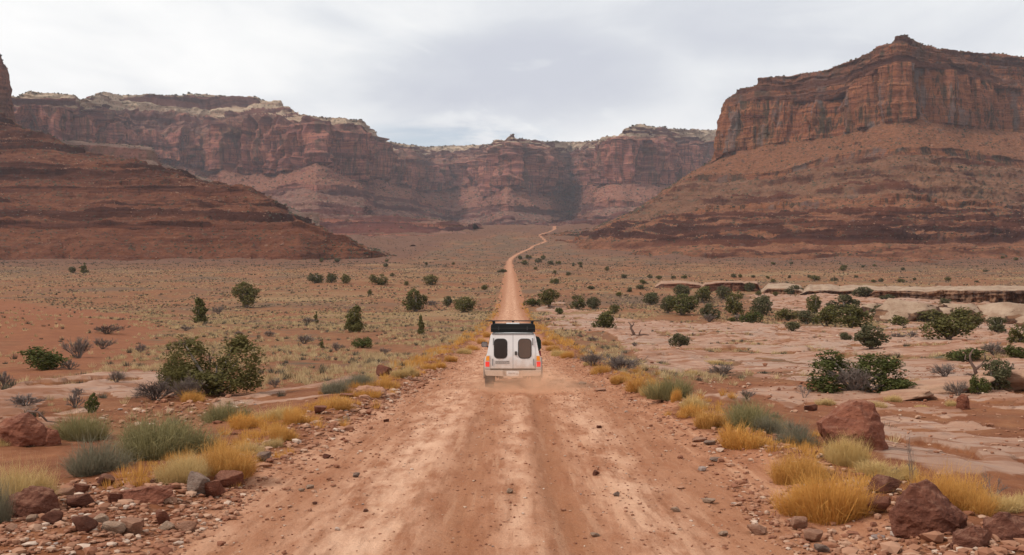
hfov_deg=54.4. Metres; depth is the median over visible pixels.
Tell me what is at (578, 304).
juniper tree
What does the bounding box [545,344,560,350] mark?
golden grass clump
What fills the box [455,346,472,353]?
straw grass clump
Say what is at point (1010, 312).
rock dome
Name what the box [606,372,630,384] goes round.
golden grass clump
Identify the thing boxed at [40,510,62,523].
rock
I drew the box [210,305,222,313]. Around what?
twiggy shrub
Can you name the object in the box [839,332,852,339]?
green bush
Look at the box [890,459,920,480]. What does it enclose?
straw grass clump
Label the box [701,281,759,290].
rock ledge
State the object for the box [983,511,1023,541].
boulder
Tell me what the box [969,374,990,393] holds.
green bush
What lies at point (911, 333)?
twiggy shrub
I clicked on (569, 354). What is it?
golden grass clump
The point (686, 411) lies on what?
golden grass clump
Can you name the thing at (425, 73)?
sky
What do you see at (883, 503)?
rock
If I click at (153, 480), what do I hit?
rock
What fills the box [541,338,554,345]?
golden grass clump
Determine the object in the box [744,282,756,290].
green bush
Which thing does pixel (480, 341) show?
golden grass clump
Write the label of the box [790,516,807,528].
rock
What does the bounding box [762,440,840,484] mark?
golden grass clump
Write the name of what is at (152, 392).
dead shrub
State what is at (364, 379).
grey green bush
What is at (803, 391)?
twiggy shrub
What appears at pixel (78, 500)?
rock
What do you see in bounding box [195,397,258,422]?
sage bush
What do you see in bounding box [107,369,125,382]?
twiggy shrub
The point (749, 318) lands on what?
green bush
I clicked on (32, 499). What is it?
boulder
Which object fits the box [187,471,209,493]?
rock
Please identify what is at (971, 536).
boulder
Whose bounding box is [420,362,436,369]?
golden grass clump
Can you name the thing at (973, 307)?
rock dome
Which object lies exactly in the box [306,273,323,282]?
green bush
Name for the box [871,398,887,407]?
straw grass clump
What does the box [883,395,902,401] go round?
straw grass clump
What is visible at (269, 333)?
twiggy shrub
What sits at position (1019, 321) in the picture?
rock dome
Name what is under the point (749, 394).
twiggy shrub
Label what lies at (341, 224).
red terrace
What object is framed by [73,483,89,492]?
rock
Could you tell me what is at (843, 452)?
straw grass clump
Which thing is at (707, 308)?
green bush
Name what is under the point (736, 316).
twiggy shrub
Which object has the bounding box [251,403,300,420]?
straw grass clump
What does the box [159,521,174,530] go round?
rock
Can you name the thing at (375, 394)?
golden grass clump
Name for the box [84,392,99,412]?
green bush
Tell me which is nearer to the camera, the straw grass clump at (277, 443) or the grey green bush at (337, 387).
the straw grass clump at (277, 443)
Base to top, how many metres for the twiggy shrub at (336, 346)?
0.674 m
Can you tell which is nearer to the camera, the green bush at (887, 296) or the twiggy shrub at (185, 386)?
the twiggy shrub at (185, 386)
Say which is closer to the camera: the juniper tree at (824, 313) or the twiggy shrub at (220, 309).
the juniper tree at (824, 313)
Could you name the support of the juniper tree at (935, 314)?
on the ground at (114, 295)
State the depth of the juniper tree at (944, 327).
84.09 m
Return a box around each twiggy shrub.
[0,371,14,387]
[4,393,46,407]
[59,335,93,357]
[61,359,79,369]
[65,392,85,407]
[71,388,84,395]
[92,338,116,348]
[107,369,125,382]
[135,343,148,352]
[167,370,204,396]
[180,325,193,330]
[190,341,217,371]
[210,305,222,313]
[264,331,276,335]
[268,378,279,387]
[295,334,315,343]
[302,317,316,322]
[332,342,342,350]
[380,347,391,353]
[427,300,440,304]
[574,348,607,365]
[604,352,650,370]
[700,314,716,321]
[703,362,734,374]
[733,314,741,321]
[740,389,755,398]
[796,384,810,397]
[823,360,878,390]
[889,332,904,336]
[905,331,917,337]
[905,436,915,483]
[926,362,955,376]
[943,381,969,395]
[977,470,1008,495]
[982,340,1004,354]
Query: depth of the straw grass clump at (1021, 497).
11.30 m
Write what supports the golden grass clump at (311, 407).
on the ground at (114, 295)
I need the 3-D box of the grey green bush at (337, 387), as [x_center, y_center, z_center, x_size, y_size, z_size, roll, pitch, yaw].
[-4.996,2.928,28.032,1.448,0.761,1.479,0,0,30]
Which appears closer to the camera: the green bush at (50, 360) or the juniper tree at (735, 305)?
the green bush at (50, 360)
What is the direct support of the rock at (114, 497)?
on the ground at (114, 295)
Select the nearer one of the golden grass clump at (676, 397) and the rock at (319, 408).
the rock at (319, 408)
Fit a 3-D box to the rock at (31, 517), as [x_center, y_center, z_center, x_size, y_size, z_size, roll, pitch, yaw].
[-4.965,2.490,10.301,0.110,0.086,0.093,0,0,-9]
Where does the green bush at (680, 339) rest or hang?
on the bare rock at (1001, 460)
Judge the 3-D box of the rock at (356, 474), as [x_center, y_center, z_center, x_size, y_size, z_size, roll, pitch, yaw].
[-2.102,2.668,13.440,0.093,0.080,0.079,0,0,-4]
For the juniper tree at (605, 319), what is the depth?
120.44 m
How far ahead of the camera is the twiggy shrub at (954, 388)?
29.64 m
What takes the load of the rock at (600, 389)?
on the dirt road
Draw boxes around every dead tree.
[26,408,55,422]
[625,321,647,335]
[964,349,991,374]
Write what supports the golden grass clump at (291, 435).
on the ground at (114, 295)
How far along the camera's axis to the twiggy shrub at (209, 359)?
31.62 m
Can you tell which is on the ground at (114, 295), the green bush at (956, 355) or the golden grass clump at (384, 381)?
the golden grass clump at (384, 381)
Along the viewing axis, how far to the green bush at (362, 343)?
73.43 m
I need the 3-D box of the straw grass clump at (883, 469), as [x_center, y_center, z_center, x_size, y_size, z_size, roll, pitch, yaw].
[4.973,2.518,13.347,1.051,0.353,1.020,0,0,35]
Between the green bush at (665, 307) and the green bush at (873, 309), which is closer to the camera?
the green bush at (873, 309)
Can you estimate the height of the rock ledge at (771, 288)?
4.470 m
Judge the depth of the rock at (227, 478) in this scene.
12.28 m
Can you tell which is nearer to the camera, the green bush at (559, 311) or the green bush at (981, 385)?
the green bush at (981, 385)
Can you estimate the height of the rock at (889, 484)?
0.229 m
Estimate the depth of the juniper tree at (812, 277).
465.00 m
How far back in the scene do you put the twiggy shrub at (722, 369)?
41.08 m
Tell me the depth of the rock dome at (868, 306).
183.82 m
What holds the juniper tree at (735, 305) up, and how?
on the ground at (114, 295)
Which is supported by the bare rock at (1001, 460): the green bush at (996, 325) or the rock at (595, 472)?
the green bush at (996, 325)
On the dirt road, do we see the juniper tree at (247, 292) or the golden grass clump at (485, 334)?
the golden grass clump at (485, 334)
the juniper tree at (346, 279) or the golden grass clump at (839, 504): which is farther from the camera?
the juniper tree at (346, 279)
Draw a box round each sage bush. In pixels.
[45,404,118,441]
[78,397,246,461]
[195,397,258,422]
[638,364,700,400]
[713,390,790,431]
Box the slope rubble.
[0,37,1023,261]
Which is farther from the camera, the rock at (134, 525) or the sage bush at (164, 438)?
the sage bush at (164, 438)
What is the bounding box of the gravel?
[0,319,1023,554]
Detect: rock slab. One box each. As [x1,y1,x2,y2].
[879,388,935,400]
[902,376,994,394]
[976,369,1023,390]
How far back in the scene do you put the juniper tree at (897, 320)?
143.46 m
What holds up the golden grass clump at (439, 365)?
on the dirt road
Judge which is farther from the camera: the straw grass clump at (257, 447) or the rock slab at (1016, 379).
the rock slab at (1016, 379)
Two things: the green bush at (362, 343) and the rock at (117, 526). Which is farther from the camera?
the green bush at (362, 343)
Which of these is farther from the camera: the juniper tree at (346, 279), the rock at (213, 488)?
the juniper tree at (346, 279)
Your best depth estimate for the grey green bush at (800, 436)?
16.27 m
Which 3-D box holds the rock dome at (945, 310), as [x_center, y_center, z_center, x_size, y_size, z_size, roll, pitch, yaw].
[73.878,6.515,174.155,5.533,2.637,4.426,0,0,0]
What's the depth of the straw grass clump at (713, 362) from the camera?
50.61 m
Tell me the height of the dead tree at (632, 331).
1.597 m
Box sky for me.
[0,0,1023,146]
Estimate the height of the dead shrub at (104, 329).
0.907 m
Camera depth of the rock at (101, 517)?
9.73 m
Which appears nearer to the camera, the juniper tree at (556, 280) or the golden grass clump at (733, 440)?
the golden grass clump at (733, 440)
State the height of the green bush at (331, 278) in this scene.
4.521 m
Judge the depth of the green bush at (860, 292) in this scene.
292.17 m
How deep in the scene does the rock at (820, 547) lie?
9.08 m
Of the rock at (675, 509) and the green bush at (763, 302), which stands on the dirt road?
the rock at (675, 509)
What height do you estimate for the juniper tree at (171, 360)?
1.257 m
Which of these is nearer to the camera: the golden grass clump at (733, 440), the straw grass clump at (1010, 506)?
the straw grass clump at (1010, 506)
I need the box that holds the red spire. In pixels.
[0,56,15,121]
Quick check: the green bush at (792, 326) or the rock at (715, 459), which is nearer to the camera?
the rock at (715, 459)
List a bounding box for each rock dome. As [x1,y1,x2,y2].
[859,303,881,316]
[873,298,942,321]
[938,303,980,318]
[939,307,952,317]
[977,302,1023,323]
[1015,316,1023,326]
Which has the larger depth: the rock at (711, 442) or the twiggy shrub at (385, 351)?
the twiggy shrub at (385, 351)
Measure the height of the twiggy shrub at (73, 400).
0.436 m
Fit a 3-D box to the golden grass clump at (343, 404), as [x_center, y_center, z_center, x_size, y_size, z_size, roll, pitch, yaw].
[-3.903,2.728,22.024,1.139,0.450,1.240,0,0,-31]
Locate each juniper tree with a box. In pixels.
[78,262,88,272]
[155,353,193,388]
[160,333,270,395]
[190,297,209,322]
[231,281,259,307]
[313,311,318,322]
[340,274,350,283]
[343,305,366,331]
[368,274,387,284]
[402,286,428,311]
[417,315,424,333]
[421,274,438,284]
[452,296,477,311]
[537,288,559,306]
[550,278,558,283]
[570,294,586,308]
[591,310,616,328]
[610,303,620,312]
[665,293,700,314]
[691,286,713,302]
[723,290,744,314]
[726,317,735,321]
[772,308,798,320]
[806,293,821,312]
[809,275,820,279]
[810,304,839,325]
[829,304,873,327]
[887,315,908,325]
[916,309,946,320]
[917,314,976,339]
[948,307,984,327]
[1006,322,1023,342]
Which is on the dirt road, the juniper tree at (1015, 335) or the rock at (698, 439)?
the rock at (698, 439)
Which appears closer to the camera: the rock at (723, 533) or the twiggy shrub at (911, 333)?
the rock at (723, 533)
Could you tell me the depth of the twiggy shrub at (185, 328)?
105.00 m
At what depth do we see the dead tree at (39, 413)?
22.17 m
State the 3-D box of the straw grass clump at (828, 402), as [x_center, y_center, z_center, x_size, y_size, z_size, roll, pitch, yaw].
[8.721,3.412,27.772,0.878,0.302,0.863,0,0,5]
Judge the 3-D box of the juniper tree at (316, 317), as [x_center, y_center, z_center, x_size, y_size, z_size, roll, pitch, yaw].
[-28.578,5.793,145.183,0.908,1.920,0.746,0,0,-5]
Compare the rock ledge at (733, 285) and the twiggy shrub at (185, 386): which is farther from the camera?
the rock ledge at (733, 285)
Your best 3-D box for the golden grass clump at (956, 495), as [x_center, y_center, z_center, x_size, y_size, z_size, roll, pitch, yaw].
[4.674,2.166,10.632,1.453,0.778,1.410,0,0,-2]
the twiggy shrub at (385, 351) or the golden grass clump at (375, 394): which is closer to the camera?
the golden grass clump at (375, 394)
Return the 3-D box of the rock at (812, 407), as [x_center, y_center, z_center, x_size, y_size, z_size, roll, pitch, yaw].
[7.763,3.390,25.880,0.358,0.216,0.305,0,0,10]
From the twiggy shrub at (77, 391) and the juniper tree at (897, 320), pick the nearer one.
the twiggy shrub at (77, 391)
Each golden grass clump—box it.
[179,389,208,401]
[182,428,265,479]
[220,407,272,429]
[266,419,301,441]
[281,403,314,424]
[307,397,327,410]
[315,393,352,410]
[353,386,383,397]
[376,374,399,388]
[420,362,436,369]
[431,361,446,368]
[444,353,459,361]
[464,344,479,349]
[476,337,488,343]
[482,331,491,337]
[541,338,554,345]
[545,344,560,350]
[559,351,574,357]
[587,362,614,374]
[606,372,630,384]
[620,371,662,391]
[670,387,682,402]
[675,400,704,417]
[691,404,728,428]
[709,417,784,452]
[761,460,892,525]
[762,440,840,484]
[897,455,1011,516]
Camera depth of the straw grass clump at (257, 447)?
14.97 m
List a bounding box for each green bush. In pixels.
[0,468,17,523]
[17,345,68,369]
[46,426,151,477]
[68,266,75,272]
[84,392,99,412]
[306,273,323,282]
[315,373,351,393]
[325,272,336,282]
[340,370,375,386]
[350,336,372,347]
[442,296,452,306]
[523,298,542,305]
[555,307,562,313]
[584,296,600,309]
[640,291,660,304]
[659,295,674,312]
[668,333,692,346]
[672,283,690,297]
[698,302,720,319]
[715,285,731,298]
[737,310,765,322]
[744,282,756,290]
[749,293,772,315]
[750,411,787,433]
[771,413,822,446]
[784,285,803,294]
[784,321,801,330]
[797,310,817,323]
[804,349,917,393]
[825,294,862,310]
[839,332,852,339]
[850,286,873,296]
[854,324,891,348]
[870,304,882,315]
[879,294,894,298]
[938,298,950,304]
[941,347,987,360]
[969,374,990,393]
[982,357,1013,389]
[985,316,1007,332]
[1003,344,1023,357]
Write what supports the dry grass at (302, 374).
on the ground at (114, 295)
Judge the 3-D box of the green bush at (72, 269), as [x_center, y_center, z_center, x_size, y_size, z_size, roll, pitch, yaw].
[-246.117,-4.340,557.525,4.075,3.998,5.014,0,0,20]
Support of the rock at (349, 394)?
on the ground at (114, 295)
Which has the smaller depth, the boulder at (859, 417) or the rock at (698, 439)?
the boulder at (859, 417)
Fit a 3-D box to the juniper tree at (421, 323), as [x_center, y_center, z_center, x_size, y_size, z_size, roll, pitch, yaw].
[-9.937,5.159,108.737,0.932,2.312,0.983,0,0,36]
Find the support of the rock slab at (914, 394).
on the ground at (114, 295)
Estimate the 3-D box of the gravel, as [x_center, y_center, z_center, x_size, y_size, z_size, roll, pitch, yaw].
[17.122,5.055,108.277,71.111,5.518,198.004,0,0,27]
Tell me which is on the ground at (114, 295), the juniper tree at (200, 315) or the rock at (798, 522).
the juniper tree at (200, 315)
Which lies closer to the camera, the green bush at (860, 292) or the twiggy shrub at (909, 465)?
the twiggy shrub at (909, 465)
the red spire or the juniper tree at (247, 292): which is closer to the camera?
the juniper tree at (247, 292)
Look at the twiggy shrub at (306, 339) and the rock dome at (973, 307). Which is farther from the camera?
the rock dome at (973, 307)
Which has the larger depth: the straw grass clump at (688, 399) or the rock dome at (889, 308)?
the rock dome at (889, 308)
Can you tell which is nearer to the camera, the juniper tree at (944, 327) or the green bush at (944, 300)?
the juniper tree at (944, 327)
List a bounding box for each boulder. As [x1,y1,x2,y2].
[0,412,46,446]
[6,485,61,517]
[43,428,61,446]
[118,485,173,504]
[354,385,385,395]
[816,400,888,452]
[888,479,967,538]
[950,525,991,550]
[956,394,970,409]
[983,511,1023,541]
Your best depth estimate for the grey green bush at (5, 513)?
10.31 m
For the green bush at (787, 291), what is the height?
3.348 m
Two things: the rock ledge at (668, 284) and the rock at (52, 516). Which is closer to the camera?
the rock at (52, 516)
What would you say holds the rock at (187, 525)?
on the dirt road
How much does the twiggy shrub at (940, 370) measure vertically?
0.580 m
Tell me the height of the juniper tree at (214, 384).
2.015 m
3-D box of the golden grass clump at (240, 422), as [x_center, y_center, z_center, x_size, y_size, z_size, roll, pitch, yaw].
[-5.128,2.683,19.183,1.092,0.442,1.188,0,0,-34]
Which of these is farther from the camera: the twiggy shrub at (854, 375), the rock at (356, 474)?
the twiggy shrub at (854, 375)
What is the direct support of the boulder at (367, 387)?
on the ground at (114, 295)
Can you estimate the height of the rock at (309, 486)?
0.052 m
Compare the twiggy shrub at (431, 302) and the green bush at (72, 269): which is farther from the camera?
the green bush at (72, 269)
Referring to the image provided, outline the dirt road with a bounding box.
[111,226,922,554]
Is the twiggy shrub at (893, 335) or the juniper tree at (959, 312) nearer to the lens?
the twiggy shrub at (893, 335)
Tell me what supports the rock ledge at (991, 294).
on the ground at (114, 295)
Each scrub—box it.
[0,34,1023,260]
[0,225,1023,431]
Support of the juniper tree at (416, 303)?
on the ground at (114, 295)
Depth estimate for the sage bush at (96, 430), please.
19.88 m
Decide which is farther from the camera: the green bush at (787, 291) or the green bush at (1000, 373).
the green bush at (787, 291)
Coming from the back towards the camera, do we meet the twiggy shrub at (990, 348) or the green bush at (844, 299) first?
the green bush at (844, 299)
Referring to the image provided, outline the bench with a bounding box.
[60,140,319,225]
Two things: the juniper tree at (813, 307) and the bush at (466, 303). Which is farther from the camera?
the bush at (466, 303)
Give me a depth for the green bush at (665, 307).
198.87 m
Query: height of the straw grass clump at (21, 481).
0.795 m
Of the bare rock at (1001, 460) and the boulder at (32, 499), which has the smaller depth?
the boulder at (32, 499)
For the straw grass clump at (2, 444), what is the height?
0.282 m
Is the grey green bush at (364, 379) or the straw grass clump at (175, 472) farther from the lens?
the grey green bush at (364, 379)
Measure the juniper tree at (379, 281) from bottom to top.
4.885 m
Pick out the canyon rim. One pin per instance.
(248, 137)
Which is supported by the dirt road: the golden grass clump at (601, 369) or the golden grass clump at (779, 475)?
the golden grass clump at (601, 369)
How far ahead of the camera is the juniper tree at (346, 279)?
396.67 m
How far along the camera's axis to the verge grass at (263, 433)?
18.80 m
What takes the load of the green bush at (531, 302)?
on the ground at (114, 295)
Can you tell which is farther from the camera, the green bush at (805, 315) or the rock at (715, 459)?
the green bush at (805, 315)
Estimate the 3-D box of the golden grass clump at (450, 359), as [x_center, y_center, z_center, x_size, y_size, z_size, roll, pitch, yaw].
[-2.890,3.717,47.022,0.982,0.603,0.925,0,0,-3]
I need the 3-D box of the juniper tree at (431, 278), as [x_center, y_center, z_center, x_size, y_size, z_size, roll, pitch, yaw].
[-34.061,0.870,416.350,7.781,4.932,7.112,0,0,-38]
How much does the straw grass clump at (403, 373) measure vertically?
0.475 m
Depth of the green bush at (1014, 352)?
52.80 m
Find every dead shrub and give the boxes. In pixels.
[93,324,128,333]
[130,376,177,399]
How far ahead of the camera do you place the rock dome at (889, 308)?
165.82 m
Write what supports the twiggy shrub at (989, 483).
on the ground at (114, 295)
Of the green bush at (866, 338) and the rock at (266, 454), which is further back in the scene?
the green bush at (866, 338)
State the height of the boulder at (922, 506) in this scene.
0.564 m
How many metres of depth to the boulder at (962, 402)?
26.28 m
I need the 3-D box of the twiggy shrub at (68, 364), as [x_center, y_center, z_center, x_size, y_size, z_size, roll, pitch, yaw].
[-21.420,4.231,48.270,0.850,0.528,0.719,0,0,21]
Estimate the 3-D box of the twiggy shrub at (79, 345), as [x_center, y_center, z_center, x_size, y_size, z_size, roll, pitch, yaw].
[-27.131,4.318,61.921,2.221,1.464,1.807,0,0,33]
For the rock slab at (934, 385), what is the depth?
31.14 m
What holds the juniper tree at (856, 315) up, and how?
on the bare rock at (1001, 460)
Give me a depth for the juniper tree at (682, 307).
193.68 m
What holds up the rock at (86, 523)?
on the gravel
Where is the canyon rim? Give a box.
[11,91,715,230]
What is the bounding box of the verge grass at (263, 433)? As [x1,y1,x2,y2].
[98,303,968,489]
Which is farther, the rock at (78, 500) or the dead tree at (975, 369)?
the dead tree at (975, 369)
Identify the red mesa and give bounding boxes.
[539,35,1023,262]
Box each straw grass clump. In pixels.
[0,437,10,446]
[0,447,69,505]
[147,445,211,484]
[235,437,267,455]
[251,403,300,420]
[261,436,283,447]
[389,367,409,377]
[402,362,419,376]
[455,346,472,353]
[550,348,566,355]
[637,382,660,395]
[674,395,709,408]
[705,359,737,364]
[814,397,835,405]
[819,428,878,467]
[846,452,920,480]
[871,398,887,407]
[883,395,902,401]
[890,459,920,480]
[944,398,955,405]
[976,490,1023,512]
[1001,489,1023,506]
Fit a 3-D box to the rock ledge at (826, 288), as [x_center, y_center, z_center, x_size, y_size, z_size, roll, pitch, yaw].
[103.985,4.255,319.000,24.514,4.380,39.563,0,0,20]
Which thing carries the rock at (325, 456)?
on the dirt road
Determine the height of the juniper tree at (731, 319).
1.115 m
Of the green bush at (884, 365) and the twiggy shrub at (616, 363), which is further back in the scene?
the twiggy shrub at (616, 363)
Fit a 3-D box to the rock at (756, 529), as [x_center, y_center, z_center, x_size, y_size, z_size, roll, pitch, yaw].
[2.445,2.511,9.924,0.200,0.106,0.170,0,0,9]
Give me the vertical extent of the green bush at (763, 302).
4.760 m
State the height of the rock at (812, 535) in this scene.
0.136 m
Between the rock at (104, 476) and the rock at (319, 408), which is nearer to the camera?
the rock at (104, 476)
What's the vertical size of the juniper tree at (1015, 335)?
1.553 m
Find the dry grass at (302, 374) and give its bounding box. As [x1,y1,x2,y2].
[0,266,1023,442]
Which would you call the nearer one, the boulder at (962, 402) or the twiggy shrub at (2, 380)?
the boulder at (962, 402)
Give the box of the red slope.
[0,112,393,260]
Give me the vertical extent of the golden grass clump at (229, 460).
0.774 m
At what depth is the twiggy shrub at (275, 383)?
33.91 m
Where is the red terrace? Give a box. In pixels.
[319,214,483,245]
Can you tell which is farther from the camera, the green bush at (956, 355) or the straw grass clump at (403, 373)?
the green bush at (956, 355)
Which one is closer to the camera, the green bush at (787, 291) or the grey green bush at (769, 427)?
the grey green bush at (769, 427)
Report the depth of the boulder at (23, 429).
18.84 m
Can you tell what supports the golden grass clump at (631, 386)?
on the ground at (114, 295)
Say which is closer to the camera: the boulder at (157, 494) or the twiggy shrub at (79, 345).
the boulder at (157, 494)
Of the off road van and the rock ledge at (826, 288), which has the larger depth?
the rock ledge at (826, 288)
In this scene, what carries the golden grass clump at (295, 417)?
on the ground at (114, 295)
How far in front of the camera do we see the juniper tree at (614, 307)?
200.11 m
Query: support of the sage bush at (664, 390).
on the ground at (114, 295)
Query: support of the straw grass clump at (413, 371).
on the ground at (114, 295)
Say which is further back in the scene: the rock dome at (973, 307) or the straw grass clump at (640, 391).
the rock dome at (973, 307)
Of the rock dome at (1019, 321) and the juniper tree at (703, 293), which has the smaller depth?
the rock dome at (1019, 321)
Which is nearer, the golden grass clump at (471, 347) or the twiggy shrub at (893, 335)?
the golden grass clump at (471, 347)
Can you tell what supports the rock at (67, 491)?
on the ground at (114, 295)
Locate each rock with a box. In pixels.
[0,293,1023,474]
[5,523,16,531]
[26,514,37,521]
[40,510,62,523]
[56,487,75,496]
[66,493,94,507]
[71,515,98,532]
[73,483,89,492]
[93,513,108,522]
[97,473,114,485]
[101,521,125,533]
[107,493,121,504]
[120,516,143,534]
[150,478,159,482]
[156,510,169,524]
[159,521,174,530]
[175,520,196,531]
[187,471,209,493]
[204,480,225,496]
[214,470,243,486]
[257,451,271,460]
[306,484,313,488]
[314,405,326,412]
[323,454,330,458]
[339,393,354,396]
[353,472,359,477]
[376,364,391,375]
[590,532,599,536]
[592,470,599,475]
[594,388,605,390]
[671,507,679,511]
[692,437,706,441]
[702,498,715,502]
[703,440,716,444]
[709,457,719,461]
[718,531,727,535]
[747,524,766,534]
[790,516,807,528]
[804,404,817,410]
[804,528,822,541]
[814,543,829,551]
[867,495,890,512]
[868,474,901,493]
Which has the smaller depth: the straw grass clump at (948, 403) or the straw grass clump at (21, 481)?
the straw grass clump at (21, 481)
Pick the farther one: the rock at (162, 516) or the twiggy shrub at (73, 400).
the twiggy shrub at (73, 400)
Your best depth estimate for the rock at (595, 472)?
13.59 m
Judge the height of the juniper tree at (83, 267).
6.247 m
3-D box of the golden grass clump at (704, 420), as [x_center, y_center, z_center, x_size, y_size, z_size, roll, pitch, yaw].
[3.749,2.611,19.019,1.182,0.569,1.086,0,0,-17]
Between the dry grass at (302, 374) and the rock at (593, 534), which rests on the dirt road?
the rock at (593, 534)
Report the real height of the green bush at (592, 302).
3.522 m
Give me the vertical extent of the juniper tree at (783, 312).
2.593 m
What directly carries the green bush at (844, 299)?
on the bare rock at (1001, 460)
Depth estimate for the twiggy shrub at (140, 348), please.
68.55 m
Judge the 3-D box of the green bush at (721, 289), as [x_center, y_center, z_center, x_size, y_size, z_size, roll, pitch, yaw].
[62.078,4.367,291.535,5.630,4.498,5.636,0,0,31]
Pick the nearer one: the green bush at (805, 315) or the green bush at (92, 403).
the green bush at (92, 403)
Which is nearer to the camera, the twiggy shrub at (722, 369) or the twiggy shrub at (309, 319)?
the twiggy shrub at (722, 369)
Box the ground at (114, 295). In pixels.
[0,223,1023,554]
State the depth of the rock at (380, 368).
35.10 m
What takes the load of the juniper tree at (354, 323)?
on the ground at (114, 295)
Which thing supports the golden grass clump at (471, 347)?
on the dirt road
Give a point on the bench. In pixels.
(147, 154)
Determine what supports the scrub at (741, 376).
on the ground at (114, 295)
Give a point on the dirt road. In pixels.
(409, 526)
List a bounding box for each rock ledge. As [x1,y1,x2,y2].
[655,280,702,287]
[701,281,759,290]
[760,283,803,294]
[800,284,876,294]
[867,285,1023,303]
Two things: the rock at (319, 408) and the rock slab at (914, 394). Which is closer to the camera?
the rock at (319, 408)
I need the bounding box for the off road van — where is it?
[481,320,542,387]
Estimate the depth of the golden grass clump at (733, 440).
15.74 m
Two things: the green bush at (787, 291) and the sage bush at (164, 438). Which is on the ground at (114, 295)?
the sage bush at (164, 438)
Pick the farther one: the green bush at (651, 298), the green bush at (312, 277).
the green bush at (312, 277)
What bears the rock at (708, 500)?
on the dirt road
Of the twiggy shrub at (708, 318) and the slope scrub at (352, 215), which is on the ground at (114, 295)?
the twiggy shrub at (708, 318)
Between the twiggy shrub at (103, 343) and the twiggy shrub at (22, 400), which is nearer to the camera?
the twiggy shrub at (22, 400)
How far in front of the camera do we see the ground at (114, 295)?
225.30 m
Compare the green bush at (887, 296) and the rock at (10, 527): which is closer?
the rock at (10, 527)
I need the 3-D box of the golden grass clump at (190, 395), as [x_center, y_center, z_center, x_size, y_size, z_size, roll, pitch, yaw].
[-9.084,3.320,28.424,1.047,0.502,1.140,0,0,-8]
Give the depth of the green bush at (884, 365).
31.22 m
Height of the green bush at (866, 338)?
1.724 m
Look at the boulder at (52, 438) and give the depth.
19.00 m
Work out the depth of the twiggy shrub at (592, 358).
41.59 m
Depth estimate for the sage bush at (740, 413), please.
18.11 m
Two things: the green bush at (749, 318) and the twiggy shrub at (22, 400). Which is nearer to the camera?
the twiggy shrub at (22, 400)
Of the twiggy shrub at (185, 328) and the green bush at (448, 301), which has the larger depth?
the green bush at (448, 301)
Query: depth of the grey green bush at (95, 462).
13.91 m
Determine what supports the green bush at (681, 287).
on the ground at (114, 295)
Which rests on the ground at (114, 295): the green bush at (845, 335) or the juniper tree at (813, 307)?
the juniper tree at (813, 307)

